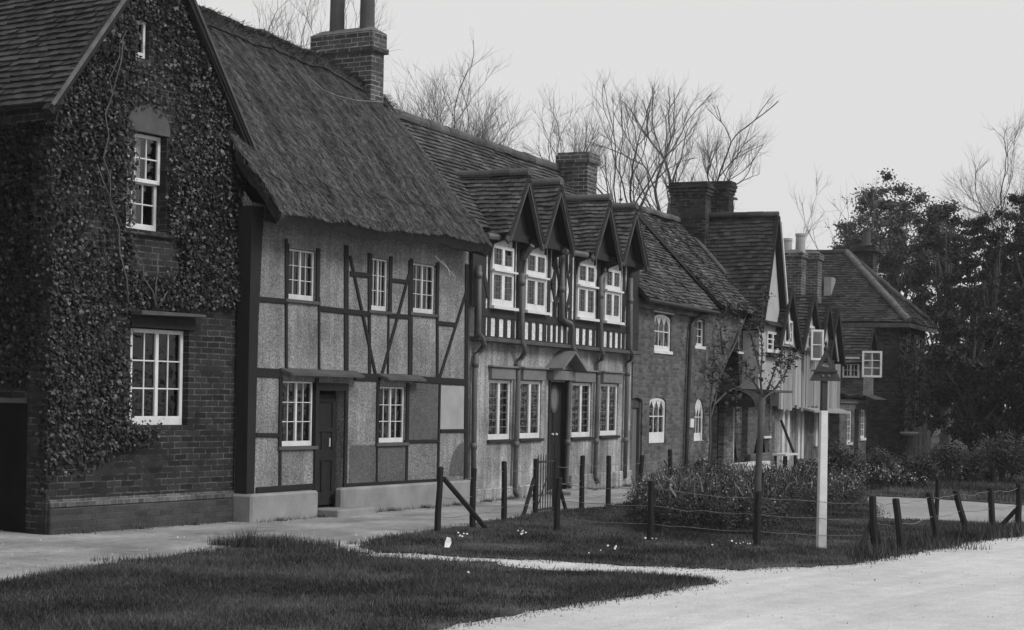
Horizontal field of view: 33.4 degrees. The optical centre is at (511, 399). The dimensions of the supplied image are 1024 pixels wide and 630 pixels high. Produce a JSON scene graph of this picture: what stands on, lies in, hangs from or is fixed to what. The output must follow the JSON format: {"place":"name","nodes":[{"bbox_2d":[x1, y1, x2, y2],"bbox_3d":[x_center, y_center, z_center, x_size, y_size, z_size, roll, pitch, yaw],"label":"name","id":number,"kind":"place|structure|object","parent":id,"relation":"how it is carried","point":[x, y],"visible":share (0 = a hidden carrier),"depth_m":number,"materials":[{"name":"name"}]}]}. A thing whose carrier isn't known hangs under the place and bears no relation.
{"place":"outdoors","nodes":[
{"label":"outdoors","id":0,"kind":"place"},
{"bbox_2d":[0,541,718,629],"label":"verge","id":1,"kind":"structure","parent":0,"point":[517,610],"depth_m":13.65,"materials":[{"name":"plant"}]},
{"bbox_2d":[90,526,991,564],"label":"tall grass","id":2,"kind":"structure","parent":1,"relation":"on","point":[248,540],"depth_m":18.26,"materials":[{"name":"plant"}]},
{"bbox_2d":[0,464,868,581],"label":"ground","id":3,"kind":"structure","parent":0,"point":[23,548],"depth_m":20.19,"materials":[{"name":"grey concrete"}]},
{"bbox_2d":[0,0,257,534],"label":"ivy covered house","id":4,"kind":"structure","parent":3,"relation":"on","point":[183,371],"depth_m":20.73,"materials":[{"name":"brick"}]},
{"bbox_2d":[0,398,27,532],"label":"side door","id":5,"kind":"structure","parent":4,"relation":"in","point":[13,411],"depth_m":19.90,"materials":[{"name":"black wood"}]},
{"bbox_2d":[0,0,247,494],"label":"wall ivy","id":6,"kind":"object","parent":4,"relation":"attached to","point":[90,413],"depth_m":20.26,"materials":[{"name":"grey plant"}]},
{"bbox_2d":[136,20,144,58],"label":"window","id":7,"kind":"structure","parent":4,"relation":"in","point":[142,53],"depth_m":20.84,"materials":[{"name":"white paint"}]},
{"bbox_2d":[127,132,160,185],"bbox_3d":[-4.583,-2.952,20.921,0.107,0.591,0.652,1,0,33],"label":"sash window","id":8,"kind":"structure","parent":4,"relation":"in","point":[138,137],"depth_m":20.99,"materials":[{"name":"white paint"}]},
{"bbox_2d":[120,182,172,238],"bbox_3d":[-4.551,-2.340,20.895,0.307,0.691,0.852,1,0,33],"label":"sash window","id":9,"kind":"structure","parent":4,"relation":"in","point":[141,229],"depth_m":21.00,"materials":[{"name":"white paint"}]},
{"bbox_2d":[129,328,190,429],"bbox_3d":[-4.383,-0.243,21.138,0.145,1.244,1.047,1,0,33],"label":"window","id":10,"kind":"structure","parent":4,"relation":"in","point":[169,422],"depth_m":21.17,"materials":[{"name":"white paint"}]},
{"bbox_2d":[204,0,397,81],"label":"bare tree","id":11,"kind":"object","parent":3,"relation":"on","point":[282,22],"visible":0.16,"depth_m":57.46,"materials":[{"name":"grey plant"}]},
{"bbox_2d":[199,0,493,521],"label":"thatched cottage","id":12,"kind":"structure","parent":3,"relation":"on","point":[362,236],"depth_m":24.19,"materials":[{"name":"white paint"}]},
{"bbox_2d":[277,381,317,450],"bbox_3d":[-2.941,0.219,23.113,0.177,0.928,0.871,1,0,30],"label":"window","id":13,"kind":"structure","parent":12,"relation":"in","point":[294,444],"depth_m":23.11,"materials":[{"name":"white paint"}]},
{"bbox_2d":[286,249,319,304],"bbox_3d":[-2.888,-1.660,23.139,0.177,0.727,0.755,1,0,30],"label":"window","id":14,"kind":"structure","parent":12,"relation":"in","point":[300,258],"depth_m":23.15,"materials":[{"name":"white paint"}]},
{"bbox_2d":[318,394,336,505],"bbox_3d":[-2.626,0.704,23.800,0.122,1.547,0.579,1,0,30],"label":"door","id":15,"kind":"structure","parent":12,"relation":"in","point":[327,403],"depth_m":23.89,"materials":[{"name":"paint"}]},
{"bbox_2d":[368,258,391,314],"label":"window","id":16,"kind":"structure","parent":12,"relation":"in","point":[377,309],"depth_m":24.79,"materials":[{"name":"white paint"}]},
{"bbox_2d":[375,387,408,446],"bbox_3d":[-1.808,0.250,25.102,0.177,0.870,0.850,1,0,30],"label":"window","id":17,"kind":"structure","parent":12,"relation":"in","point":[388,441],"depth_m":25.11,"materials":[{"name":"white paint"}]},
{"bbox_2d":[410,263,438,317],"bbox_3d":[-1.350,-1.646,25.779,0.115,0.789,0.791,1,0,30],"label":"window","id":18,"kind":"structure","parent":12,"relation":"in","point":[425,312],"depth_m":25.79,"materials":[{"name":"white paint"}]},
{"bbox_2d":[55,477,696,534],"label":"wall weeds","id":19,"kind":"object","parent":3,"relation":"on","point":[324,516],"depth_m":22.60,"materials":[{"name":"grey plant"}]},
{"bbox_2d":[385,26,552,159],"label":"bare tree","id":20,"kind":"object","parent":3,"relation":"on","point":[486,131],"visible":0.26,"depth_m":59.66,"materials":[{"name":"grey plant"}]},
{"bbox_2d":[388,107,649,501],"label":"four gabled house","id":21,"kind":"structure","parent":3,"relation":"on","point":[554,314],"depth_m":29.68,"materials":[{"name":"white paint"}]},
{"bbox_2d":[487,380,513,442],"bbox_3d":[-0.239,0.198,28.137,0.177,1.030,0.956,1,0,25],"label":"window","id":22,"kind":"structure","parent":21,"relation":"in","point":[497,390],"depth_m":28.17,"materials":[{"name":"white paint"}]},
{"bbox_2d":[490,271,513,307],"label":"window","id":23,"kind":"structure","parent":21,"relation":"in","point":[499,281],"depth_m":27.81,"materials":[{"name":"white paint"}]},
{"bbox_2d":[490,244,513,271],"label":"window","id":24,"kind":"structure","parent":21,"relation":"in","point":[502,266],"depth_m":27.80,"materials":[{"name":"white paint"}]},
{"bbox_2d":[519,381,543,441],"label":"window","id":25,"kind":"structure","parent":21,"relation":"in","point":[527,390],"depth_m":29.32,"materials":[{"name":"white paint"}]},
{"bbox_2d":[524,277,545,311],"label":"window","id":26,"kind":"structure","parent":21,"relation":"in","point":[533,288],"depth_m":29.03,"materials":[{"name":"white paint"}]},
{"bbox_2d":[524,252,545,277],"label":"window","id":27,"kind":"structure","parent":21,"relation":"in","point":[535,272],"depth_m":28.99,"materials":[{"name":"white paint"}]},
{"bbox_2d":[549,383,561,488],"bbox_3d":[0.740,0.647,30.328,0.089,1.872,0.706,1,0,25],"label":"door","id":28,"kind":"structure","parent":21,"relation":"in","point":[556,388],"depth_m":30.40,"materials":[{"name":"paint"}]},
{"bbox_2d":[570,383,593,439],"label":"window","id":29,"kind":"structure","parent":21,"relation":"in","point":[579,392],"depth_m":31.41,"materials":[{"name":"white paint"}]},
{"bbox_2d":[576,286,594,318],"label":"window","id":30,"kind":"structure","parent":21,"relation":"in","point":[583,294],"depth_m":31.09,"materials":[{"name":"white paint"}]},
{"bbox_2d":[576,263,595,285],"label":"window","id":31,"kind":"structure","parent":21,"relation":"in","point":[586,266],"depth_m":31.05,"materials":[{"name":"white paint"}]},
{"bbox_2d":[599,384,619,437],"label":"window","id":32,"kind":"structure","parent":21,"relation":"in","point":[606,405],"depth_m":32.68,"materials":[{"name":"white paint"}]},
{"bbox_2d":[603,291,619,321],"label":"window","id":33,"kind":"structure","parent":21,"relation":"in","point":[609,300],"depth_m":32.25,"materials":[{"name":"white paint"}]},
{"bbox_2d":[604,268,620,290],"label":"window","id":34,"kind":"structure","parent":21,"relation":"in","point":[611,286],"depth_m":32.27,"materials":[{"name":"white paint"}]},
{"bbox_2d":[584,68,706,211],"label":"bare tree","id":35,"kind":"object","parent":3,"relation":"on","point":[615,160],"visible":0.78,"depth_m":59.40,"materials":[{"name":"grey plant"}]},
{"bbox_2d":[612,201,719,483],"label":"brick cottage","id":36,"kind":"structure","parent":3,"relation":"on","point":[677,307],"depth_m":35.95,"materials":[{"name":"brick"}]},
{"bbox_2d":[631,408,636,483],"bbox_3d":[2.362,0.908,34.011,0.030,1.570,0.564,1,0,24],"label":"door","id":37,"kind":"structure","parent":36,"relation":"in","point":[634,410],"depth_m":34.15,"materials":[{"name":"grey wood"}]},
{"bbox_2d":[649,398,664,442],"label":"window","id":38,"kind":"structure","parent":36,"relation":"in","point":[654,437],"depth_m":35.32,"materials":[{"name":"white paint"}]},
{"bbox_2d":[653,315,672,354],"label":"window","id":39,"kind":"structure","parent":36,"relation":"in","point":[662,349],"depth_m":35.53,"materials":[{"name":"white paint"}]},
{"bbox_2d":[693,399,702,442],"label":"window","id":40,"kind":"structure","parent":36,"relation":"in","point":[698,407],"depth_m":37.84,"materials":[{"name":"white paint"}]},
{"bbox_2d":[695,320,705,349],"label":"window","id":41,"kind":"structure","parent":36,"relation":"in","point":[698,345],"depth_m":37.88,"materials":[{"name":"white paint"}]},
{"bbox_2d":[638,181,766,471],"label":"house","id":42,"kind":"structure","parent":3,"relation":"on","point":[679,231],"depth_m":40.23,"materials":[{"name":"brick"}]},
{"bbox_2d":[710,403,712,464],"bbox_3d":[4.478,0.940,38.820,0.030,1.781,0.477,1,0,24],"label":"door","id":43,"kind":"structure","parent":42,"relation":"in","point":[712,403],"depth_m":38.98,"materials":[{"name":"paint"}]},
{"bbox_2d":[695,286,806,466],"bbox_3d":[5.620,-0.493,39.712,1.116,4.341,7.099,1,0,24],"label":"wall shrub","id":44,"kind":"object","parent":42,"relation":"attached to","point":[722,367],"visible":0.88,"depth_m":38.62,"materials":[{"name":"grey plant"}]},
{"bbox_2d":[693,458,716,473],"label":"shrub","id":45,"kind":"object","parent":3,"relation":"on","point":[700,460],"visible":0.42,"depth_m":37.39,"materials":[{"name":"grey plant"}]},
{"bbox_2d":[639,211,792,470],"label":"plastered gable cottage","id":46,"kind":"structure","parent":3,"relation":"on","point":[746,250],"depth_m":41.54,"materials":[{"name":"paint"}]},
{"bbox_2d":[766,331,782,357],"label":"window","id":47,"kind":"structure","parent":46,"relation":"in","point":[770,352],"depth_m":41.59,"materials":[{"name":"white paint"}]},
{"bbox_2d":[732,461,770,472],"bbox_3d":[5.544,1.625,39.495,0.300,0.350,2.300,1,0,24],"label":"planting trough","id":48,"kind":"object","parent":3,"relation":"on","point":[753,464],"visible":0.17,"depth_m":39.05,"materials":[{"name":"white paint"}]},
{"bbox_2d":[772,453,798,471],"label":"bench","id":49,"kind":"object","parent":3,"relation":"on","point":[784,455],"visible":0.78,"depth_m":40.70,"materials":[{"name":"white paint"}]},
{"bbox_2d":[780,420,799,465],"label":"leaning pole","id":50,"kind":"object","parent":3,"relation":"on","point":[787,437],"visible":0.65,"depth_m":42.66,"materials":[{"name":"grey wood"}]},
{"bbox_2d":[770,233,850,467],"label":"weatherboarded row","id":51,"kind":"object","parent":3,"relation":"on","point":[815,323],"visible":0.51,"depth_m":45.59,"materials":[{"name":"grey wood"}]},
{"bbox_2d":[828,327,885,461],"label":"jettied end cottage","id":52,"kind":"structure","parent":3,"relation":"on","point":[862,356],"depth_m":50.97,"materials":[{"name":"grey brick"}]},
{"bbox_2d":[846,411,852,444],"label":"window","id":53,"kind":"structure","parent":52,"relation":"in","point":[851,443],"depth_m":50.28,"materials":[{"name":"white paint"}]},
{"bbox_2d":[842,357,859,377],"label":"window","id":54,"kind":"structure","parent":52,"relation":"in","point":[843,376],"depth_m":50.91,"materials":[{"name":"white paint"}]},
{"bbox_2d":[854,410,855,454],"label":"door","id":55,"kind":"structure","parent":52,"relation":"in","point":[855,410],"depth_m":51.21,"materials":[{"name":"paint"}]},
{"bbox_2d":[860,410,865,440],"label":"window","id":56,"kind":"structure","parent":52,"relation":"in","point":[862,438],"depth_m":51.89,"materials":[{"name":"white paint"}]},
{"bbox_2d":[805,228,938,456],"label":"hipped house","id":57,"kind":"structure","parent":3,"relation":"on","point":[857,290],"depth_m":55.61,"materials":[{"name":"brick"}]},
{"bbox_2d":[896,327,930,443],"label":"wall creeper","id":58,"kind":"object","parent":57,"relation":"attached to","point":[908,386],"depth_m":55.89,"materials":[{"name":"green plant"}]},
{"bbox_2d":[915,391,918,424],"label":"window","id":59,"kind":"structure","parent":57,"relation":"in","point":[916,391],"depth_m":57.78,"materials":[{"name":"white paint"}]},
{"bbox_2d":[915,335,920,371],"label":"window","id":60,"kind":"structure","parent":57,"relation":"in","point":[917,339],"depth_m":57.81,"materials":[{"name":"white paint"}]},
{"bbox_2d":[196,0,1023,408],"label":"sky","id":61,"kind":"structure","parent":0,"point":[905,87],"materials":[{"name":"white"}]},
{"bbox_2d":[348,536,1023,629],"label":"road","id":62,"kind":"structure","parent":0,"point":[947,598],"depth_m":14.38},
{"bbox_2d":[1,501,1023,629],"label":"loose stones","id":63,"kind":"object","parent":62,"relation":"on","point":[589,605],"visible":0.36,"depth_m":16.69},
{"bbox_2d":[358,491,1023,570],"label":"lawn","id":64,"kind":"structure","parent":0,"point":[518,544],"depth_m":19.41,"materials":[{"name":"plant"}]},
{"bbox_2d":[444,537,451,546],"bbox_3d":[-0.683,1.523,18.204,0.075,0.110,0.030,1,0,0],"label":"paper scrap","id":65,"kind":"object","parent":64,"relation":"on","point":[448,542],"visible":1,"depth_m":18.21,"materials":[{"name":"white paper"}]},
{"bbox_2d":[434,459,538,530],"bbox_3d":[-0.117,1.291,22.614,0.466,0.916,3.834,1,0,19],"label":"wire fence","id":66,"kind":"object","parent":64,"relation":"on","point":[474,517],"visible":0.92,"depth_m":21.59,"materials":[{"name":"black wood"}]},
{"bbox_2d":[538,453,553,511],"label":"iron gate","id":67,"kind":"structure","parent":66,"relation":"attached to","point":[544,484],"depth_m":24.82,"materials":[{"name":"black metal"}]},
{"bbox_2d":[551,449,672,511],"bbox_3d":[1.789,1.317,27.357,0.323,0.937,4.971,1,0,26],"label":"wire fence","id":68,"kind":"object","parent":64,"relation":"on","point":[608,477],"visible":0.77,"depth_m":26.32,"materials":[{"name":"black wood"}]},
{"bbox_2d":[622,468,793,536],"bbox_3d":[2.625,1.299,22.709,2.393,0.741,3.935,1,0,0],"label":"flower bed","id":69,"kind":"object","parent":64,"relation":"on","point":[695,504],"visible":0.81,"depth_m":21.70,"materials":[{"name":"plant"}]},
{"bbox_2d":[553,477,881,550],"bbox_3d":[2.292,1.382,20.076,4.032,0.824,1.498,1,0,14],"label":"wire fence","id":70,"kind":"object","parent":64,"relation":"on","point":[757,517],"visible":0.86,"depth_m":20.06,"materials":[{"name":"black wood"}]},
{"bbox_2d":[655,458,870,516],"bbox_3d":[4.250,1.378,28.986,3.622,0.642,8.640,1,0,0],"label":"flower bed","id":71,"kind":"object","parent":64,"relation":"on","point":[808,480],"visible":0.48,"depth_m":27.83,"materials":[{"name":"plant"}]},
{"bbox_2d":[735,291,797,539],"bbox_3d":[3.025,0.257,20.332,0.870,3.097,0.427,1,0,-12],"label":"young tree","id":72,"kind":"object","parent":64,"relation":"on","point":[759,447],"visible":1,"depth_m":20.32,"materials":[{"name":"grey plant"}]},
{"bbox_2d":[810,341,840,547],"bbox_3d":[3.543,0.572,19.423,0.367,2.483,0.135,1,0,-7],"label":"warning sign","id":73,"kind":"object","parent":64,"relation":"on","point":[823,375],"visible":0.98,"depth_m":19.40,"materials":[{"name":"white paint"}]},
{"bbox_2d":[835,513,1023,563],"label":"grass","id":74,"kind":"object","parent":64,"relation":"on","point":[957,532],"visible":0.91,"depth_m":20.61,"materials":[{"name":"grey plant"}]},
{"bbox_2d":[869,479,1022,551],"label":"wire fence","id":75,"kind":"object","parent":64,"relation":"on","point":[933,508],"visible":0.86,"depth_m":20.44,"materials":[{"name":"black wood"}]},
{"bbox_2d":[802,448,1023,497],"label":"garden soil","id":76,"kind":"structure","parent":0,"point":[961,450],"depth_m":48.33,"materials":[{"name":"black soil"}]},
{"bbox_2d":[795,457,817,476],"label":"shrub","id":77,"kind":"object","parent":76,"relation":"on","point":[803,463],"visible":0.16,"depth_m":36.39,"materials":[{"name":"grey plant"}]},
{"bbox_2d":[815,437,870,485],"bbox_3d":[6.479,1.275,33.497,1.079,1.101,1.038,1,0,0],"label":"shrub","id":78,"kind":"object","parent":76,"relation":"on","point":[834,459],"visible":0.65,"depth_m":33.44,"materials":[{"name":"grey plant"}]},
{"bbox_2d":[860,445,900,476],"bbox_3d":[7.927,1.425,37.150,1.111,0.860,0.952,1,0,0],"label":"shrub","id":79,"kind":"object","parent":76,"relation":"on","point":[879,459],"visible":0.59,"depth_m":37.03,"materials":[{"name":"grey plant"}]},
{"bbox_2d":[900,432,918,458],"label":"bird bath","id":80,"kind":"object","parent":76,"relation":"on","point":[908,436],"visible":0.9,"depth_m":53.14,"materials":[{"name":"grey stone"}]},
{"bbox_2d":[905,424,930,456],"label":"board fence","id":81,"kind":"object","parent":76,"relation":"on","point":[924,433],"visible":0.35,"depth_m":55.70,"materials":[{"name":"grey wood"}]},
{"bbox_2d":[908,299,1023,458],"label":"leafy tree","id":82,"kind":"object","parent":76,"relation":"on","point":[977,409],"visible":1,"depth_m":52.60,"materials":[{"name":"black plant"}]},
{"bbox_2d":[935,217,998,448],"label":"leafy tree","id":83,"kind":"object","parent":76,"relation":"on","point":[955,250],"visible":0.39,"depth_m":65.86,"materials":[{"name":"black plant"}]},
{"bbox_2d":[934,100,1023,439],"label":"bare tree","id":84,"kind":"object","parent":76,"relation":"on","point":[1000,198],"visible":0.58,"depth_m":71.87,"materials":[{"name":"grey plant"}]},
{"bbox_2d":[943,206,1023,453],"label":"leafy tree","id":85,"kind":"object","parent":76,"relation":"on","point":[993,238],"visible":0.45,"depth_m":59.93,"materials":[{"name":"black plant"}]},
{"bbox_2d":[943,320,1023,456],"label":"leafy tree","id":86,"kind":"object","parent":76,"relation":"on","point":[969,346],"visible":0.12,"depth_m":56.82,"materials":[{"name":"black plant"}]},
{"bbox_2d":[980,193,1023,450],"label":"leafy tree","id":87,"kind":"object","parent":76,"relation":"on","point":[1015,200],"visible":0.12,"depth_m":63.95,"materials":[{"name":"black plant"}]},
{"bbox_2d":[992,210,1023,372],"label":"leafy tree","id":88,"kind":"object","parent":76,"relation":"on","point":[1016,303],"visible":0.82,"depth_m":54.60,"materials":[{"name":"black plant"}]},
{"bbox_2d":[998,311,1023,437],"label":"leafy tree","id":89,"kind":"object","parent":76,"relation":"on","point":[1016,369],"visible":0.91,"depth_m":52.00,"materials":[{"name":"black plant"}]},
{"bbox_2d":[866,474,1023,504],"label":"back lawn","id":90,"kind":"structure","parent":0,"point":[921,489],"depth_m":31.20,"materials":[{"name":"plant"}]},
{"bbox_2d":[855,459,897,489],"bbox_3d":[7.072,1.493,33.209,0.809,0.692,0.667,1,0,23],"label":"shrub","id":91,"kind":"object","parent":90,"relation":"on","point":[874,478],"visible":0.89,"depth_m":33.17,"materials":[{"name":"grey plant"}]},
{"bbox_2d":[886,464,931,487],"bbox_3d":[7.914,1.576,34.231,0.800,0.564,0.895,1,0,39],"label":"shrub","id":92,"kind":"object","parent":90,"relation":"on","point":[904,480],"visible":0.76,"depth_m":34.12,"materials":[{"name":"grey plant"}]},
{"bbox_2d":[890,451,941,482],"bbox_3d":[8.559,1.483,36.095,1.060,0.767,0.861,1,0,-31],"label":"shrub","id":93,"kind":"object","parent":90,"relation":"on","point":[922,469],"visible":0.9,"depth_m":35.98,"materials":[{"name":"grey plant"}]},
{"bbox_2d":[924,441,985,481],"bbox_3d":[9.682,1.386,37.103,1.349,1.002,1.111,1,0,-39],"label":"shrub","id":94,"kind":"object","parent":90,"relation":"on","point":[949,459],"visible":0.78,"depth_m":37.07,"materials":[{"name":"grey plant"}]},
{"bbox_2d":[951,463,998,481],"bbox_3d":[9.959,1.582,36.646,1.121,0.626,0.789,1,0,0],"label":"shrub","id":95,"kind":"object","parent":90,"relation":"on","point":[988,475],"visible":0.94,"depth_m":36.62,"materials":[{"name":"grey plant"}]},
{"bbox_2d":[962,430,1023,483],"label":"shrub","id":96,"kind":"object","parent":90,"relation":"on","point":[993,459],"visible":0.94,"depth_m":36.32,"materials":[{"name":"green plant"}]},
{"bbox_2d":[1003,434,1023,476],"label":"shrub","id":97,"kind":"object","parent":90,"relation":"on","point":[1016,448],"visible":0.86,"depth_m":36.17,"materials":[{"name":"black plant"}]},
{"bbox_2d":[876,496,1023,522],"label":"garden path","id":98,"kind":"structure","parent":0,"point":[914,509],"depth_m":27.28,"materials":[{"name":"grey concrete"}]},
{"bbox_2d":[925,416,1023,449],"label":"field","id":99,"kind":"structure","parent":0,"point":[935,437],"depth_m":82.23,"materials":[{"name":"plant"}]},
{"bbox_2d":[388,56,484,128],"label":"bare tree","id":100,"kind":"object","parent":99,"relation":"on","point":[401,107],"visible":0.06,"depth_m":65.02,"materials":[{"name":"grey plant"}]},
{"bbox_2d":[507,77,618,171],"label":"bare tree","id":101,"kind":"object","parent":99,"relation":"on","point":[559,138],"visible":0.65,"depth_m":66.37,"materials":[{"name":"grey plant"}]},
{"bbox_2d":[553,70,787,212],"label":"bare tree","id":102,"kind":"object","parent":99,"relation":"on","point":[708,158],"visible":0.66,"depth_m":64.29,"materials":[{"name":"grey plant"}]},
{"bbox_2d":[792,159,830,247],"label":"bare tree","id":103,"kind":"object","parent":99,"relation":"on","point":[809,230],"visible":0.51,"depth_m":74.77,"materials":[{"name":"grey plant"}]},
{"bbox_2d":[785,172,885,249],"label":"bare tree","id":104,"kind":"object","parent":99,"relation":"on","point":[841,212],"visible":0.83,"depth_m":75.78,"materials":[{"name":"grey plant"}]},
{"bbox_2d":[825,168,973,330],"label":"leafy tree","id":105,"kind":"object","parent":99,"relation":"on","point":[894,256],"visible":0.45,"depth_m":82.79,"materials":[{"name":"grey plant"}]},
{"bbox_2d":[924,362,960,443],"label":"leafy tree","id":106,"kind":"object","parent":99,"relation":"on","point":[931,427],"visible":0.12,"depth_m":75.45,"materials":[{"name":"black plant"}]},
{"bbox_2d":[904,199,984,444],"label":"leafy tree","id":107,"kind":"object","parent":99,"relation":"on","point":[937,242],"visible":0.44,"depth_m":73.69,"materials":[{"name":"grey plant"}]},
{"bbox_2d":[926,340,1009,425],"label":"leafy tree","id":108,"kind":"object","parent":99,"relation":"on","point":[960,404],"depth_m":92.51,"materials":[{"name":"black plant"}]}
]}

